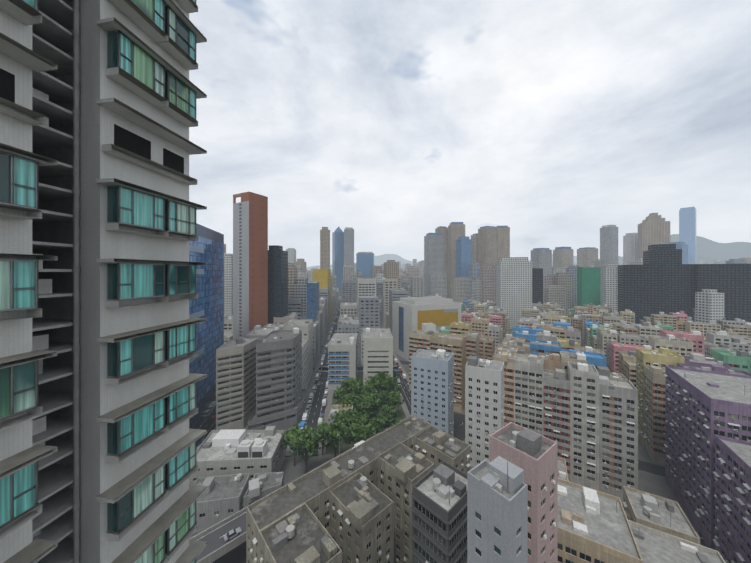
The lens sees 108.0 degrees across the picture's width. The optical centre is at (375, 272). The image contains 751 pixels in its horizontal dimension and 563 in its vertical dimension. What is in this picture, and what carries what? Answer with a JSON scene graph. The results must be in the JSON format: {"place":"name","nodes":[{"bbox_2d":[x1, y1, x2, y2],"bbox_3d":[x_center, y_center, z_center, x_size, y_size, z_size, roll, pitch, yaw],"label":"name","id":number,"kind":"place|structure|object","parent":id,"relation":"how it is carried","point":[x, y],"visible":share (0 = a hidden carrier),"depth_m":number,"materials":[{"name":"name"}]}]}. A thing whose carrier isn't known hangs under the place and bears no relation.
{"place":"outdoors","nodes":[
{"label":"outdoors","id":0,"kind":"place"},
{"bbox_2d":[0,0,206,562],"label":"tower","id":1,"kind":"structure","parent":0,"point":[99,437],"depth_m":10.64,"materials":[{"name":"grey concrete"}]},
{"bbox_2d":[189,245,203,363],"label":"building top and bands","id":2,"kind":"structure","parent":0,"point":[198,271],"depth_m":150.21,"materials":[{"name":"grey concrete"}]},
{"bbox_2d":[195,298,464,562],"bbox_3d":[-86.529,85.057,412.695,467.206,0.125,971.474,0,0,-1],"label":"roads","id":3,"kind":"structure","parent":0,"point":[237,554],"depth_m":165.17,"materials":[{"name":"grey asphalt"}]},
{"bbox_2d":[208,401,215,409],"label":"truck","id":4,"kind":"object","parent":3,"relation":"on","point":[212,405],"visible":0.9,"depth_m":169.29,"materials":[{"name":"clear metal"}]},
{"bbox_2d":[299,421,304,430],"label":"truck","id":5,"kind":"object","parent":3,"relation":"on","point":[302,424],"visible":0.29,"depth_m":146.83,"materials":[{"name":"blue paint"}]},
{"bbox_2d":[302,413,306,422],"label":"truck","id":6,"kind":"object","parent":3,"relation":"on","point":[304,417],"visible":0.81,"depth_m":154.97,"materials":[{"name":"white paint"}]},
{"bbox_2d":[322,399,325,406],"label":"truck","id":7,"kind":"object","parent":3,"relation":"on","point":[323,402],"visible":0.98,"depth_m":171.57,"materials":[{"name":"white paint"}]},
{"bbox_2d":[329,404,352,436],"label":"park pavilion","id":8,"kind":"structure","parent":3,"relation":"on","point":[337,407],"depth_m":146.91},
{"bbox_2d":[349,344,355,377],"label":"building wall","id":9,"kind":"structure","parent":0,"point":[352,360],"depth_m":197.17,"materials":[{"name":"grey concrete"}]},
{"bbox_2d":[189,296,696,538],"bbox_3d":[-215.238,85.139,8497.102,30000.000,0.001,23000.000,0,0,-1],"label":"ground","id":10,"kind":"structure","parent":0,"point":[653,484],"depth_m":117.67,"materials":[{"name":"grey concrete"}]},
{"bbox_2d":[189,223,223,428],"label":"blue glass office","id":11,"kind":"structure","parent":10,"relation":"on","point":[209,300],"depth_m":165.36,"materials":[{"name":"blue glass"}]},
{"bbox_2d":[189,426,284,483],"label":"low-rise building","id":12,"kind":"structure","parent":10,"relation":"on","point":[231,452],"depth_m":108.77,"materials":[{"name":"grey concrete"}]},
{"bbox_2d":[216,337,258,429],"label":"building","id":13,"kind":"structure","parent":10,"relation":"on","point":[235,383],"depth_m":146.93,"materials":[{"name":"grey concrete"}]},
{"bbox_2d":[194,472,283,532],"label":"low-rise building","id":14,"kind":"structure","parent":10,"relation":"on","point":[220,498],"depth_m":94.03,"materials":[{"name":"grey concrete"}]},
{"bbox_2d":[224,265,312,343],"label":"city blocks","id":15,"kind":"structure","parent":10,"relation":"on","point":[228,325],"depth_m":273.77,"materials":[{"name":"grey concrete"}]},
{"bbox_2d":[247,389,306,429],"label":"building podium","id":16,"kind":"object","parent":10,"relation":"on","point":[285,420],"visible":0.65,"depth_m":146.87,"materials":[{"name":"grey concrete"}]},
{"bbox_2d":[255,327,301,418],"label":"building","id":17,"kind":"structure","parent":10,"relation":"on","point":[278,386],"depth_m":148.13,"materials":[{"name":"grey concrete"}]},
{"bbox_2d":[243,274,338,390],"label":"city blocks","id":18,"kind":"structure","parent":10,"relation":"on","point":[314,334],"depth_m":247.90,"materials":[{"name":"grey concrete"}]},
{"bbox_2d":[190,410,410,562],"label":"flyover","id":19,"kind":"object","parent":10,"relation":"on","point":[217,546],"visible":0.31,"depth_m":78.29,"materials":[{"name":"concrete"}]},
{"bbox_2d":[224,527,241,541],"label":"car","id":20,"kind":"object","parent":19,"relation":"on","point":[230,534],"visible":0.96,"depth_m":78.30,"materials":[{"name":"paint"}]},
{"bbox_2d":[351,440,364,448],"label":"bus","id":21,"kind":"object","parent":19,"relation":"on","point":[358,443],"visible":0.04,"depth_m":116.25,"materials":[{"name":"white paint"}]},
{"bbox_2d":[280,366,403,473],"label":"trees","id":22,"kind":"object","parent":10,"relation":"on","point":[299,439],"depth_m":134.23,"materials":[{"name":"green plant"}]},
{"bbox_2d":[328,333,357,389],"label":"building","id":23,"kind":"structure","parent":10,"relation":"on","point":[338,356],"depth_m":197.32,"materials":[{"name":"grey concrete"}]},
{"bbox_2d":[246,415,469,562],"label":"building","id":24,"kind":"structure","parent":10,"relation":"on","point":[353,505],"depth_m":70.25,"materials":[{"name":"beige concrete"}]},
{"bbox_2d":[337,265,407,364],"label":"city blocks","id":25,"kind":"structure","parent":10,"relation":"on","point":[359,308],"depth_m":320.58,"materials":[{"name":"grey concrete"}]},
{"bbox_2d":[363,328,392,391],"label":"building","id":26,"kind":"structure","parent":10,"relation":"on","point":[377,350],"depth_m":193.03,"materials":[{"name":"grey concrete"}]},
{"bbox_2d":[399,270,407,275],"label":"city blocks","id":27,"kind":"structure","parent":10,"relation":"on","point":[405,273],"depth_m":611.19,"materials":[{"name":"grey concrete"}]},
{"bbox_2d":[371,265,443,328],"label":"city blocks","id":28,"kind":"structure","parent":10,"relation":"on","point":[413,285],"depth_m":467.29,"materials":[{"name":"grey concrete"}]},
{"bbox_2d":[392,296,460,360],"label":"yellow building","id":29,"kind":"structure","parent":10,"relation":"on","point":[409,314],"depth_m":266.69,"materials":[{"name":"concrete"}]},
{"bbox_2d":[422,323,438,332],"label":"church building","id":30,"kind":"structure","parent":10,"relation":"on","point":[428,326],"depth_m":228.87,"materials":[{"name":"white concrete"}]},
{"bbox_2d":[411,349,453,436],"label":"apartment building","id":31,"kind":"structure","parent":10,"relation":"on","point":[432,388],"depth_m":124.08,"materials":[{"name":"concrete"}]},
{"bbox_2d":[411,460,466,562],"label":"building","id":32,"kind":"structure","parent":10,"relation":"on","point":[439,513],"depth_m":57.02,"materials":[{"name":"grey concrete"}]},
{"bbox_2d":[465,355,504,466],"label":"apartment building","id":33,"kind":"structure","parent":10,"relation":"on","point":[484,400],"depth_m":97.86,"materials":[{"name":"white concrete"}]},
{"bbox_2d":[224,192,750,338],"bbox_3d":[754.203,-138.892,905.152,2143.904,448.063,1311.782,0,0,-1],"label":"city skyline","id":34,"kind":"structure","parent":10,"relation":"on","point":[262,283],"depth_m":353.77},
{"bbox_2d":[308,329,706,546],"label":"roads","id":35,"kind":"structure","parent":10,"relation":"on","point":[651,468],"depth_m":122.61,"materials":[{"name":"grey asphalt"}]},
{"bbox_2d":[489,422,557,562],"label":"apartment building","id":36,"kind":"structure","parent":10,"relation":"on","point":[533,455],"depth_m":53.06,"materials":[{"name":"pink concrete"}]},
{"bbox_2d":[473,298,582,314],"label":"tenement row","id":37,"kind":"object","parent":10,"relation":"on","point":[475,299],"visible":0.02,"depth_m":505.00,"materials":[{"name":"grey concrete"}]},
{"bbox_2d":[306,258,750,315],"bbox_3d":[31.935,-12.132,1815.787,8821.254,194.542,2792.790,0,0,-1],"label":"buildings","id":38,"kind":"structure","parent":10,"relation":"on","point":[559,287],"depth_m":536.80,"materials":[{"name":"grey concrete"}]},
{"bbox_2d":[439,322,635,374],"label":"tenement row","id":39,"kind":"object","parent":10,"relation":"on","point":[486,347],"visible":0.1,"depth_m":204.92,"materials":[{"name":"beige concrete"}]},
{"bbox_2d":[485,303,611,314],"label":"tenement row","id":40,"kind":"object","parent":10,"relation":"on","point":[605,306],"visible":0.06,"depth_m":395.88,"materials":[{"name":"grey concrete"}]},
{"bbox_2d":[496,343,625,378],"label":"tenement row","id":41,"kind":"object","parent":10,"relation":"on","point":[553,361],"visible":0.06,"depth_m":122.22,"materials":[{"name":"beige concrete"}]},
{"bbox_2d":[493,351,639,502],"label":"tenement row","id":42,"kind":"object","parent":10,"relation":"on","point":[584,415],"visible":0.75,"depth_m":106.94,"materials":[{"name":"beige concrete"}]},
{"bbox_2d":[409,330,730,446],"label":"tenement row","id":43,"kind":"object","parent":10,"relation":"on","point":[661,357],"visible":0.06,"depth_m":139.08,"materials":[{"name":"beige concrete"}]},
{"bbox_2d":[471,306,684,331],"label":"tenement row","id":44,"kind":"object","parent":10,"relation":"on","point":[676,323],"visible":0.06,"depth_m":287.24,"materials":[{"name":"grey concrete"}]},
{"bbox_2d":[463,299,694,321],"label":"tenement row","id":45,"kind":"object","parent":10,"relation":"on","point":[469,304],"visible":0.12,"depth_m":455.00,"materials":[{"name":"grey concrete"}]},
{"bbox_2d":[477,325,692,372],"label":"tenement row","id":46,"kind":"object","parent":10,"relation":"on","point":[681,346],"visible":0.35,"depth_m":183.89,"materials":[{"name":"grey concrete"}]},
{"bbox_2d":[471,317,703,369],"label":"tenement row","id":47,"kind":"object","parent":10,"relation":"on","point":[485,327],"visible":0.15,"depth_m":222.18,"materials":[{"name":"grey concrete"}]},
{"bbox_2d":[477,310,701,346],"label":"tenement row","id":48,"kind":"object","parent":10,"relation":"on","point":[496,312],"visible":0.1,"depth_m":316.65,"materials":[{"name":"grey concrete"}]},
{"bbox_2d":[430,333,750,464],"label":"tenement row","id":49,"kind":"object","parent":10,"relation":"on","point":[654,424],"visible":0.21,"depth_m":128.97,"materials":[{"name":"beige concrete"}]},
{"bbox_2d":[472,313,737,346],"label":"tenement row","id":50,"kind":"object","parent":10,"relation":"on","point":[711,326],"visible":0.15,"depth_m":281.68,"materials":[{"name":"beige concrete"}]},
{"bbox_2d":[461,311,749,351],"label":"tenement row","id":51,"kind":"object","parent":10,"relation":"on","point":[722,337],"visible":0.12,"depth_m":232.08,"materials":[{"name":"beige concrete"}]},
{"bbox_2d":[461,303,750,337],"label":"tenement row","id":52,"kind":"object","parent":10,"relation":"on","point":[628,316],"visible":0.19,"depth_m":317.49,"materials":[{"name":"grey concrete"}]},
{"bbox_2d":[465,305,749,330],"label":"tenement row","id":53,"kind":"object","parent":10,"relation":"on","point":[679,314],"visible":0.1,"depth_m":302.47,"materials":[{"name":"grey concrete"}]},
{"bbox_2d":[466,302,750,322],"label":"tenement row","id":54,"kind":"object","parent":10,"relation":"on","point":[539,306],"visible":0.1,"depth_m":389.11,"materials":[{"name":"concrete"}]},
{"bbox_2d":[470,365,750,562],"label":"tenement row","id":55,"kind":"object","parent":10,"relation":"on","point":[707,444],"visible":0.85,"depth_m":77.28,"materials":[{"name":"concrete"}]},
{"bbox_2d":[501,327,750,357],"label":"tenement row","id":56,"kind":"object","parent":10,"relation":"on","point":[620,337],"visible":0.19,"depth_m":212.23,"materials":[{"name":"grey concrete"}]},
{"bbox_2d":[539,305,724,319],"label":"tenement row","id":57,"kind":"object","parent":10,"relation":"on","point":[579,308],"visible":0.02,"depth_m":369.56,"materials":[{"name":"grey concrete"}]},
{"bbox_2d":[526,314,750,346],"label":"tenement row","id":58,"kind":"object","parent":10,"relation":"on","point":[551,318],"visible":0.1,"depth_m":297.05,"materials":[{"name":"grey concrete"}]},
{"bbox_2d":[527,320,750,351],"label":"tenement row","id":59,"kind":"object","parent":10,"relation":"on","point":[593,328],"visible":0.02,"depth_m":254.02,"materials":[{"name":"grey concrete"}]},
{"bbox_2d":[556,326,729,357],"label":"tenement row","id":60,"kind":"object","parent":10,"relation":"on","point":[708,347],"visible":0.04,"depth_m":199.39,"materials":[{"name":"grey concrete"}]},
{"bbox_2d":[537,330,750,386],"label":"tenement row","id":61,"kind":"object","parent":10,"relation":"on","point":[739,360],"visible":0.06,"depth_m":152.72,"materials":[{"name":"grey concrete"}]},
{"bbox_2d":[189,0,750,266],"label":"sky","id":62,"kind":"structure","parent":0,"point":[392,122],"materials":[{"name":"white"}]},
{"bbox_2d":[467,456,526,562],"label":"slim grey tower","id":63,"kind":"structure","parent":0,"point":[497,510],"depth_m":44.07,"materials":[{"name":"grey concrete"}]},
{"bbox_2d":[306,234,750,272],"bbox_3d":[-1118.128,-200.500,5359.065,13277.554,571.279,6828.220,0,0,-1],"label":"mountain terrain","id":64,"kind":"structure","parent":0,"point":[707,250],"depth_m":2706.90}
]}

